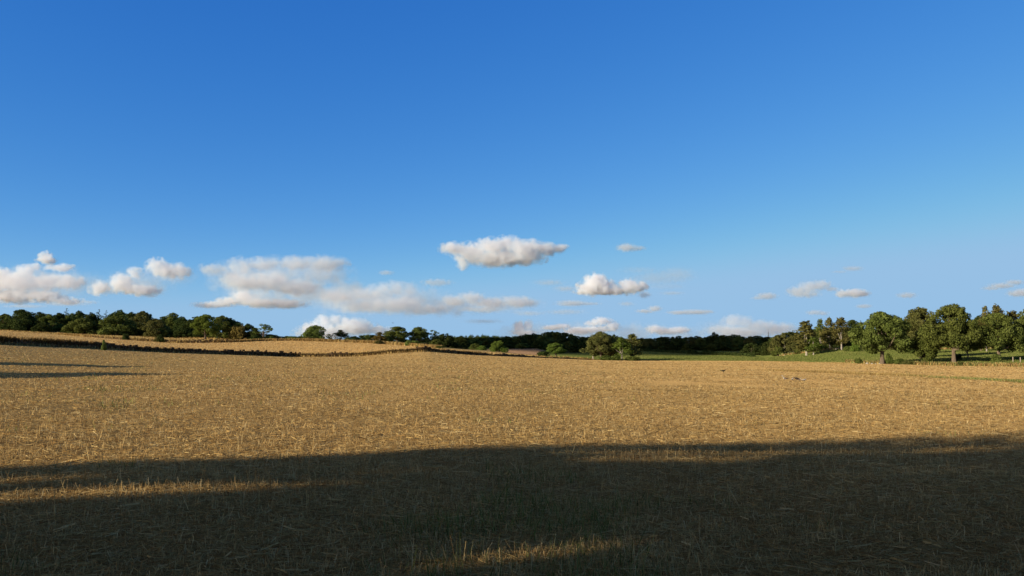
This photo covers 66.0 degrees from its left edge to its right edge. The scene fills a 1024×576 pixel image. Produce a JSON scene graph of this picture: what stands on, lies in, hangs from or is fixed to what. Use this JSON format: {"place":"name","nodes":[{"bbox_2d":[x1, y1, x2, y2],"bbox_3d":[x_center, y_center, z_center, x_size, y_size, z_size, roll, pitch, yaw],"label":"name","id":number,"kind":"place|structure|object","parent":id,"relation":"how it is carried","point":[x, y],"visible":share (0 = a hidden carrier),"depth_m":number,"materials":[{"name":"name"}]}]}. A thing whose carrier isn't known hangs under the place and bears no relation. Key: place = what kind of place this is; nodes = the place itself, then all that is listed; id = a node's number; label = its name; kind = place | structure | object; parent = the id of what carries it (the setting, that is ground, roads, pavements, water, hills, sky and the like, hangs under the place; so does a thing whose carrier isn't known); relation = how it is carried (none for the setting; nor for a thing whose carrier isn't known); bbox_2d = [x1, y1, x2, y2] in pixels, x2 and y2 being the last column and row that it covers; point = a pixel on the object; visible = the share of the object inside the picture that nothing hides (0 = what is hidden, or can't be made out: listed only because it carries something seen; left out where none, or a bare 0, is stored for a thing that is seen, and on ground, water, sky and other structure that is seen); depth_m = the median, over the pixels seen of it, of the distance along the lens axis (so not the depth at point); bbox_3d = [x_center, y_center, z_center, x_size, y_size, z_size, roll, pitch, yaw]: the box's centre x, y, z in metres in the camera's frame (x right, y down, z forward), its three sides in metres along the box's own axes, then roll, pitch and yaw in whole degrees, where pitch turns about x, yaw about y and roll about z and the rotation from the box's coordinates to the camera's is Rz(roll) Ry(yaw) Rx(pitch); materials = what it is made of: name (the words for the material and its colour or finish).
{"place":"outdoors","nodes":[
{"label":"outdoors","id":0,"kind":"place"},
{"bbox_2d":[1,330,214,340],"bbox_3d":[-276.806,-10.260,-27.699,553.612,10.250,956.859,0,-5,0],"label":"dry grass strip","id":1,"kind":"object","parent":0,"point":[146,337],"visible":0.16,"depth_m":418.51,"materials":[{"name":"beige plant"}]},
{"bbox_2d":[0,309,36,330],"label":"broadleaf tree","id":2,"kind":"object","parent":1,"relation":"on","point":[22,320],"visible":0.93,"depth_m":442.57,"materials":[{"name":"green plant"}]},
{"bbox_2d":[30,323,53,331],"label":"broadleaf tree","id":3,"kind":"object","parent":1,"relation":"on","point":[38,328],"visible":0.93,"depth_m":439.71,"materials":[{"name":"green plant"}]},
{"bbox_2d":[39,314,58,330],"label":"broadleaf tree","id":4,"kind":"object","parent":1,"relation":"on","point":[47,318],"visible":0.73,"depth_m":446.66,"materials":[{"name":"green plant"}]},
{"bbox_2d":[96,314,136,335],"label":"broadleaf tree","id":5,"kind":"object","parent":1,"relation":"on","point":[119,324],"visible":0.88,"depth_m":440.08,"materials":[{"name":"green plant"}]},
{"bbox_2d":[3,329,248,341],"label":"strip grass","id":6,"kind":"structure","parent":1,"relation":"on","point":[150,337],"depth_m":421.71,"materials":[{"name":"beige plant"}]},
{"bbox_2d":[118,327,139,335],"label":"broadleaf tree","id":7,"kind":"object","parent":1,"relation":"on","point":[131,331],"visible":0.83,"depth_m":439.32,"materials":[{"name":"green plant"}]},
{"bbox_2d":[140,318,170,336],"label":"broadleaf tree","id":8,"kind":"object","parent":1,"relation":"on","point":[152,326],"visible":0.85,"depth_m":438.75,"materials":[{"name":"green plant"}]},
{"bbox_2d":[151,327,172,337],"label":"broadleaf tree","id":9,"kind":"object","parent":1,"relation":"on","point":[167,333],"visible":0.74,"depth_m":439.88,"materials":[{"name":"green plant"}]},
{"bbox_2d":[172,328,191,337],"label":"broadleaf tree","id":10,"kind":"object","parent":1,"relation":"on","point":[178,332],"visible":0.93,"depth_m":441.07,"materials":[{"name":"green plant"}]},
{"bbox_2d":[189,314,222,339],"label":"oak tree","id":11,"kind":"object","parent":1,"relation":"on","point":[204,323],"visible":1,"depth_m":401.70,"materials":[{"name":"green plant"}]},
{"bbox_2d":[129,338,299,342],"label":"bracken","id":12,"kind":"object","parent":1,"relation":"on","point":[223,340],"visible":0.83,"depth_m":339.48,"materials":[{"name":"brown plant"}]},
{"bbox_2d":[212,315,232,338],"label":"broadleaf tree","id":13,"kind":"object","parent":1,"relation":"on","point":[226,322],"visible":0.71,"depth_m":432.64,"materials":[{"name":"green plant"}]},
{"bbox_2d":[228,325,246,339],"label":"bush","id":14,"kind":"object","parent":1,"relation":"on","point":[236,332],"visible":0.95,"depth_m":404.86,"materials":[{"name":"green plant"}]},
{"bbox_2d":[247,327,264,338],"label":"broadleaf tree","id":15,"kind":"object","parent":1,"relation":"on","point":[250,333],"visible":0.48,"depth_m":408.42,"materials":[{"name":"green plant"}]},
{"bbox_2d":[253,324,273,338],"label":"broadleaf tree","id":16,"kind":"object","parent":1,"relation":"on","point":[265,327],"visible":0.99,"depth_m":402.91,"materials":[{"name":"green plant"}]},
{"bbox_2d":[0,330,544,356],"bbox_3d":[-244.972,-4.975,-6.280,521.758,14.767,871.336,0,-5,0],"label":"harvested field","id":17,"kind":"structure","parent":0,"point":[297,349],"depth_m":272.62,"materials":[{"name":"beige plant"}]},
{"bbox_2d":[0,335,100,347],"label":"bracken","id":18,"kind":"object","parent":17,"relation":"on","point":[44,340],"visible":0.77,"depth_m":140.86,"materials":[{"name":"plant"}]},
{"bbox_2d":[56,332,299,342],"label":"dry grass","id":19,"kind":"structure","parent":17,"relation":"on","point":[84,335],"depth_m":343.95,"materials":[{"name":"beige plant"}]},
{"bbox_2d":[92,336,286,342],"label":"stone wall","id":20,"kind":"structure","parent":17,"relation":"on","point":[197,341],"depth_m":333.18,"materials":[{"name":"stone"}]},
{"bbox_2d":[60,341,491,356],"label":"bracken","id":21,"kind":"object","parent":17,"relation":"on","point":[372,352],"visible":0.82,"depth_m":200.72,"materials":[{"name":"plant"}]},
{"bbox_2d":[20,339,591,358],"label":"dry grass","id":22,"kind":"structure","parent":17,"relation":"on","point":[458,350],"depth_m":245.66,"materials":[{"name":"beige plant"}]},
{"bbox_2d":[300,338,442,347],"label":"dry grass","id":23,"kind":"structure","parent":17,"relation":"on","point":[369,341],"depth_m":329.34,"materials":[{"name":"beige plant"}]},
{"bbox_2d":[444,348,506,352],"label":"rough grass","id":24,"kind":"structure","parent":0,"point":[487,350],"depth_m":345.57,"materials":[{"name":"plant"}]},
{"bbox_2d":[300,325,331,338],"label":"broadleaf tree","id":25,"kind":"object","parent":24,"relation":"on","point":[314,331],"visible":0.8,"depth_m":401.45,"materials":[{"name":"green plant"}]},
{"bbox_2d":[371,331,387,340],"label":"birch tree","id":26,"kind":"object","parent":24,"relation":"on","point":[378,337],"visible":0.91,"depth_m":383.38,"materials":[{"name":"green plant"}]},
{"bbox_2d":[383,326,408,341],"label":"oak tree","id":27,"kind":"object","parent":24,"relation":"on","point":[397,333],"visible":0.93,"depth_m":391.84,"materials":[{"name":"green plant"}]},
{"bbox_2d":[407,327,429,340],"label":"oak tree","id":28,"kind":"object","parent":24,"relation":"on","point":[418,333],"visible":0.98,"depth_m":397.28,"materials":[{"name":"green plant"}]},
{"bbox_2d":[490,340,508,352],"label":"broadleaf tree","id":29,"kind":"object","parent":24,"relation":"on","point":[495,346],"visible":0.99,"depth_m":342.16,"materials":[{"name":"green plant"}]},
{"bbox_2d":[0,345,1023,575],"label":"stubble field","id":30,"kind":"structure","parent":0,"point":[658,382],"depth_m":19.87,"materials":[{"name":"beige plant"}]},
{"bbox_2d":[0,342,593,359],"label":"hedge","id":31,"kind":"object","parent":30,"relation":"on","point":[48,345],"depth_m":181.78,"materials":[{"name":"green plant"}]},
{"bbox_2d":[0,338,594,359],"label":"stone wall","id":32,"kind":"structure","parent":30,"relation":"on","point":[282,354],"depth_m":190.19,"materials":[{"name":"grey stone"}]},
{"bbox_2d":[0,348,1022,575],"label":"weeds","id":33,"kind":"object","parent":30,"relation":"on","point":[524,525],"visible":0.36,"depth_m":7.58,"materials":[{"name":"plant"}]},
{"bbox_2d":[0,370,1023,575],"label":"dead stems","id":34,"kind":"object","parent":30,"relation":"on","point":[438,479],"visible":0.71,"depth_m":9.74,"materials":[{"name":"plant"}]},
{"bbox_2d":[585,331,614,356],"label":"oak tree","id":35,"kind":"object","parent":30,"relation":"on","point":[598,338],"visible":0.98,"depth_m":322.70,"materials":[{"name":"green plant"}]},
{"bbox_2d":[611,336,633,360],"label":"birch tree","id":36,"kind":"object","parent":30,"relation":"on","point":[620,343],"visible":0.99,"depth_m":318.45,"materials":[{"name":"green plant"}]},
{"bbox_2d":[847,311,914,363],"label":"oak tree","id":37,"kind":"object","parent":30,"relation":"on","point":[879,325],"visible":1,"depth_m":185.12,"materials":[{"name":"green plant"}]},
{"bbox_2d":[763,369,1022,381],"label":"furrow straw","id":38,"kind":"object","parent":30,"relation":"on","point":[872,373],"visible":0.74,"depth_m":75.89,"materials":[{"name":"beige plant"}]},
{"bbox_2d":[764,369,1023,382],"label":"furrow grass","id":39,"kind":"structure","parent":30,"relation":"on","point":[982,378],"depth_m":58.80,"materials":[{"name":"beige plant"}]},
{"bbox_2d":[0,0,1023,339],"label":"sky","id":40,"kind":"structure","parent":0,"point":[652,169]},
{"bbox_2d":[508,348,544,354],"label":"ploughed field","id":41,"kind":"structure","parent":0,"point":[533,351],"depth_m":453.50,"materials":[{"name":"brown soil"}]},
{"bbox_2d":[531,340,546,349],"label":"broadleaf tree","id":42,"kind":"object","parent":41,"relation":"on","point":[537,344],"visible":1,"depth_m":558.45,"materials":[{"name":"green plant"}]},
{"bbox_2d":[427,344,792,352],"bbox_3d":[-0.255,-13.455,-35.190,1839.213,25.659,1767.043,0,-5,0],"label":"ground","id":43,"kind":"structure","parent":0,"point":[552,351],"depth_m":556.78,"materials":[{"name":"beige plant"}]},
{"bbox_2d":[34,312,49,323],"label":"broadleaf tree","id":44,"kind":"object","parent":43,"relation":"on","point":[38,315],"visible":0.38,"depth_m":465.98,"materials":[{"name":"green plant"}]},
{"bbox_2d":[52,313,68,324],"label":"broadleaf tree","id":45,"kind":"object","parent":43,"relation":"on","point":[60,316],"visible":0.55,"depth_m":468.54,"materials":[{"name":"green plant"}]},
{"bbox_2d":[63,313,78,324],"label":"broadleaf tree","id":46,"kind":"object","parent":43,"relation":"on","point":[69,317],"visible":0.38,"depth_m":470.04,"materials":[{"name":"green plant"}]},
{"bbox_2d":[61,318,98,333],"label":"broadleaf tree","id":47,"kind":"object","parent":43,"relation":"on","point":[84,324],"visible":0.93,"depth_m":438.89,"materials":[{"name":"green plant"}]},
{"bbox_2d":[85,312,100,324],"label":"broadleaf tree","id":48,"kind":"object","parent":43,"relation":"on","point":[92,316],"visible":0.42,"depth_m":473.57,"materials":[{"name":"green plant"}]},
{"bbox_2d":[129,311,153,329],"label":"broadleaf tree","id":49,"kind":"object","parent":43,"relation":"on","point":[143,317],"visible":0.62,"depth_m":473.17,"materials":[{"name":"green plant"}]},
{"bbox_2d":[165,312,178,331],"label":"broadleaf tree","id":50,"kind":"object","parent":43,"relation":"on","point":[171,319],"visible":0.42,"depth_m":463.85,"materials":[{"name":"green plant"}]},
{"bbox_2d":[173,316,188,330],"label":"broadleaf tree","id":51,"kind":"object","parent":43,"relation":"on","point":[178,323],"visible":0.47,"depth_m":457.97,"materials":[{"name":"green plant"}]},
{"bbox_2d":[180,319,194,333],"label":"broadleaf tree","id":52,"kind":"object","parent":43,"relation":"on","point":[187,323],"visible":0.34,"depth_m":455.54,"materials":[{"name":"green plant"}]},
{"bbox_2d":[332,330,350,339],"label":"birch tree","id":53,"kind":"object","parent":43,"relation":"on","point":[341,334],"visible":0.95,"depth_m":413.79,"materials":[{"name":"green plant"}]},
{"bbox_2d":[428,330,439,340],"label":"broadleaf tree","id":54,"kind":"object","parent":43,"relation":"on","point":[433,337],"visible":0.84,"depth_m":405.79,"materials":[{"name":"green plant"}]},
{"bbox_2d":[429,333,460,347],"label":"broadleaf tree","id":55,"kind":"object","parent":43,"relation":"on","point":[447,342],"visible":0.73,"depth_m":421.60,"materials":[{"name":"green plant"}]},
{"bbox_2d":[450,336,469,348],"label":"broadleaf tree","id":56,"kind":"object","parent":43,"relation":"on","point":[463,341],"visible":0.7,"depth_m":436.96,"materials":[{"name":"green plant"}]},
{"bbox_2d":[527,333,537,342],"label":"broadleaf tree","id":57,"kind":"object","parent":43,"relation":"on","point":[532,338],"visible":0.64,"depth_m":659.40,"materials":[{"name":"green plant"}]},
{"bbox_2d":[536,333,551,341],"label":"broadleaf tree","id":58,"kind":"object","parent":43,"relation":"on","point":[543,337],"visible":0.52,"depth_m":636.10,"materials":[{"name":"green plant"}]},
{"bbox_2d":[557,332,573,342],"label":"broadleaf tree","id":59,"kind":"object","parent":43,"relation":"on","point":[564,335],"visible":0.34,"depth_m":632.14,"materials":[{"name":"green plant"}]},
{"bbox_2d":[567,345,580,352],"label":"broadleaf tree","id":60,"kind":"object","parent":43,"relation":"on","point":[574,348],"visible":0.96,"depth_m":556.37,"materials":[{"name":"green plant"}]},
{"bbox_2d":[642,338,658,347],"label":"broadleaf tree","id":61,"kind":"object","parent":43,"relation":"on","point":[648,342],"visible":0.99,"depth_m":631.73,"materials":[{"name":"green plant"}]},
{"bbox_2d":[658,337,671,349],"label":"broadleaf tree","id":62,"kind":"object","parent":43,"relation":"on","point":[663,341],"visible":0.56,"depth_m":660.16,"materials":[{"name":"green plant"}]},
{"bbox_2d":[695,337,706,349],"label":"broadleaf tree","id":63,"kind":"object","parent":43,"relation":"on","point":[701,340],"visible":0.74,"depth_m":636.26,"materials":[{"name":"green plant"}]},
{"bbox_2d":[708,332,719,343],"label":"broadleaf tree","id":64,"kind":"object","parent":43,"relation":"on","point":[714,337],"visible":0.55,"depth_m":659.92,"materials":[{"name":"green plant"}]},
{"bbox_2d":[725,344,744,350],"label":"broadleaf tree","id":65,"kind":"object","parent":43,"relation":"on","point":[737,347],"visible":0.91,"depth_m":624.99,"materials":[{"name":"green plant"}]},
{"bbox_2d":[733,336,744,344],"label":"broadleaf tree","id":66,"kind":"object","parent":43,"relation":"on","point":[738,340],"visible":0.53,"depth_m":657.48,"materials":[{"name":"green plant"}]},
{"bbox_2d":[743,336,758,344],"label":"broadleaf tree","id":67,"kind":"object","parent":43,"relation":"on","point":[749,339],"visible":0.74,"depth_m":635.27,"materials":[{"name":"green plant"}]},
{"bbox_2d":[545,350,776,357],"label":"pasture","id":68,"kind":"structure","parent":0,"point":[584,355],"depth_m":447.28,"materials":[{"name":"green plant"}]},
{"bbox_2d":[670,336,686,350],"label":"broadleaf tree","id":69,"kind":"object","parent":68,"relation":"on","point":[676,341],"visible":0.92,"depth_m":631.02,"materials":[{"name":"green plant"}]},
{"bbox_2d":[714,335,731,350],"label":"broadleaf tree","id":70,"kind":"object","parent":68,"relation":"on","point":[724,339],"visible":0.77,"depth_m":632.64,"materials":[{"name":"green plant"}]},
{"bbox_2d":[739,343,762,354],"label":"broadleaf tree","id":71,"kind":"object","parent":68,"relation":"on","point":[752,348],"visible":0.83,"depth_m":417.47,"materials":[{"name":"green plant"}]},
{"bbox_2d":[760,341,771,355],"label":"broadleaf tree","id":72,"kind":"object","parent":68,"relation":"on","point":[765,346],"visible":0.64,"depth_m":397.75,"materials":[{"name":"green plant"}]},
{"bbox_2d":[640,360,845,362],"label":"dry grass","id":73,"kind":"structure","parent":0,"point":[708,360],"depth_m":309.62,"materials":[{"name":"green plant"}]},
{"bbox_2d":[546,349,1023,366],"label":"pasture","id":74,"kind":"structure","parent":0,"point":[845,356],"depth_m":255.34,"materials":[{"name":"green plant"}]},
{"bbox_2d":[546,343,566,355],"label":"oak tree","id":75,"kind":"object","parent":74,"relation":"on","point":[555,349],"visible":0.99,"depth_m":366.61,"materials":[{"name":"green plant"}]},
{"bbox_2d":[579,337,603,358],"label":"birch tree","id":76,"kind":"object","parent":74,"relation":"on","point":[593,354],"visible":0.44,"depth_m":328.48,"materials":[{"name":"green plant"}]},
{"bbox_2d":[621,334,642,356],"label":"birch tree","id":77,"kind":"object","parent":74,"relation":"on","point":[632,338],"visible":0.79,"depth_m":330.90,"materials":[{"name":"green plant"}]},
{"bbox_2d":[637,348,755,356],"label":"hedge","id":78,"kind":"object","parent":74,"relation":"on","point":[711,352],"visible":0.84,"depth_m":459.28,"materials":[{"name":"green plant"}]},
{"bbox_2d":[791,320,823,355],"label":"birch tree","id":79,"kind":"object","parent":74,"relation":"on","point":[805,329],"visible":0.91,"depth_m":278.25,"materials":[{"name":"green plant"}]},
{"bbox_2d":[804,337,825,354],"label":"birch tree","id":80,"kind":"object","parent":74,"relation":"on","point":[815,345],"visible":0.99,"depth_m":274.60,"materials":[{"name":"green plant"}]},
{"bbox_2d":[828,317,850,349],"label":"birch tree","id":81,"kind":"object","parent":74,"relation":"on","point":[839,327],"visible":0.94,"depth_m":281.06,"materials":[{"name":"green plant"}]},
{"bbox_2d":[850,340,860,350],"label":"bush","id":82,"kind":"object","parent":74,"relation":"on","point":[855,347],"visible":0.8,"depth_m":270.51,"materials":[{"name":"green plant"}]},
{"bbox_2d":[885,353,893,363],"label":"bush","id":83,"kind":"object","parent":74,"relation":"on","point":[889,359],"visible":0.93,"depth_m":186.82,"materials":[{"name":"green plant"}]},
{"bbox_2d":[779,347,1023,355],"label":"dry grass","id":84,"kind":"structure","parent":74,"relation":"on","point":[859,348],"depth_m":289.07,"materials":[{"name":"plant"}]},
{"bbox_2d":[903,307,943,357],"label":"oak tree","id":85,"kind":"object","parent":74,"relation":"on","point":[917,317],"visible":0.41,"depth_m":213.45,"materials":[{"name":"green plant"}]},
{"bbox_2d":[912,326,937,361],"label":"broadleaf tree","id":86,"kind":"object","parent":74,"relation":"on","point":[923,352],"visible":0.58,"depth_m":184.27,"materials":[{"name":"green plant"}]},
{"bbox_2d":[845,359,1023,366],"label":"dry grass","id":87,"kind":"structure","parent":74,"relation":"on","point":[982,364],"depth_m":166.36,"materials":[{"name":"beige plant"}]},
{"bbox_2d":[846,359,1022,366],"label":"verge weeds","id":88,"kind":"object","parent":74,"relation":"on","point":[944,363],"visible":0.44,"depth_m":168.06,"materials":[{"name":"green plant"}]},
{"bbox_2d":[921,303,982,362],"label":"oak tree","id":89,"kind":"object","parent":74,"relation":"on","point":[959,331],"visible":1,"depth_m":178.28,"materials":[{"name":"green plant"}]},
{"bbox_2d":[978,306,991,350],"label":"birch tree","id":90,"kind":"object","parent":74,"relation":"on","point":[984,308],"visible":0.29,"depth_m":249.80,"materials":[{"name":"green plant"}]},
{"bbox_2d":[986,303,1005,325],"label":"birch tree","id":91,"kind":"object","parent":74,"relation":"on","point":[997,308],"visible":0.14,"depth_m":249.92,"materials":[{"name":"green plant"}]},
{"bbox_2d":[990,354,1001,361],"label":"bush","id":92,"kind":"object","parent":74,"relation":"on","point":[994,358],"visible":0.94,"depth_m":175.03,"materials":[{"name":"green plant"}]},
{"bbox_2d":[970,312,1023,356],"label":"oak tree","id":93,"kind":"object","parent":74,"relation":"on","point":[998,335],"visible":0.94,"depth_m":175.93,"materials":[{"name":"green plant"}]},
{"bbox_2d":[1006,310,1019,323],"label":"birch tree","id":94,"kind":"object","parent":74,"relation":"on","point":[1013,315],"visible":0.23,"depth_m":254.25,"materials":[{"name":"green plant"}]},
{"bbox_2d":[1009,316,1023,346],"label":"oak tree","id":95,"kind":"object","parent":74,"relation":"on","point":[1019,322],"visible":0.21,"depth_m":181.31,"materials":[{"name":"green plant"}]},
{"bbox_3d":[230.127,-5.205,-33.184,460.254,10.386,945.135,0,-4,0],"label":"woodland floor","id":96,"kind":"structure","parent":0,"visible":0},
{"bbox_2d":[771,346,783,355],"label":"broadleaf tree","id":97,"kind":"object","parent":96,"relation":"on","point":[778,350],"visible":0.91,"depth_m":342.33,"materials":[{"name":"green plant"}]},
{"bbox_2d":[767,332,799,353],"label":"broadleaf tree","id":98,"kind":"object","parent":96,"relation":"on","point":[784,340],"visible":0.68,"depth_m":347.59,"materials":[{"name":"green plant"}]},
{"bbox_2d":[785,344,797,351],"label":"oak tree","id":99,"kind":"object","parent":96,"relation":"on","point":[791,347],"visible":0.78,"depth_m":310.37,"materials":[{"name":"green plant"}]},
{"bbox_2d":[809,319,826,343],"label":"birch tree","id":100,"kind":"object","parent":96,"relation":"on","point":[819,325],"visible":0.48,"depth_m":299.22,"materials":[{"name":"green plant"}]},
{"bbox_2d":[819,317,837,348],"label":"birch tree","id":101,"kind":"object","parent":96,"relation":"on","point":[825,333],"visible":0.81,"depth_m":288.99,"materials":[{"name":"green plant"}]},
{"bbox_2d":[843,320,859,339],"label":"oak tree","id":102,"kind":"object","parent":96,"relation":"on","point":[852,323],"visible":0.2,"depth_m":299.00,"materials":[{"name":"green plant"}]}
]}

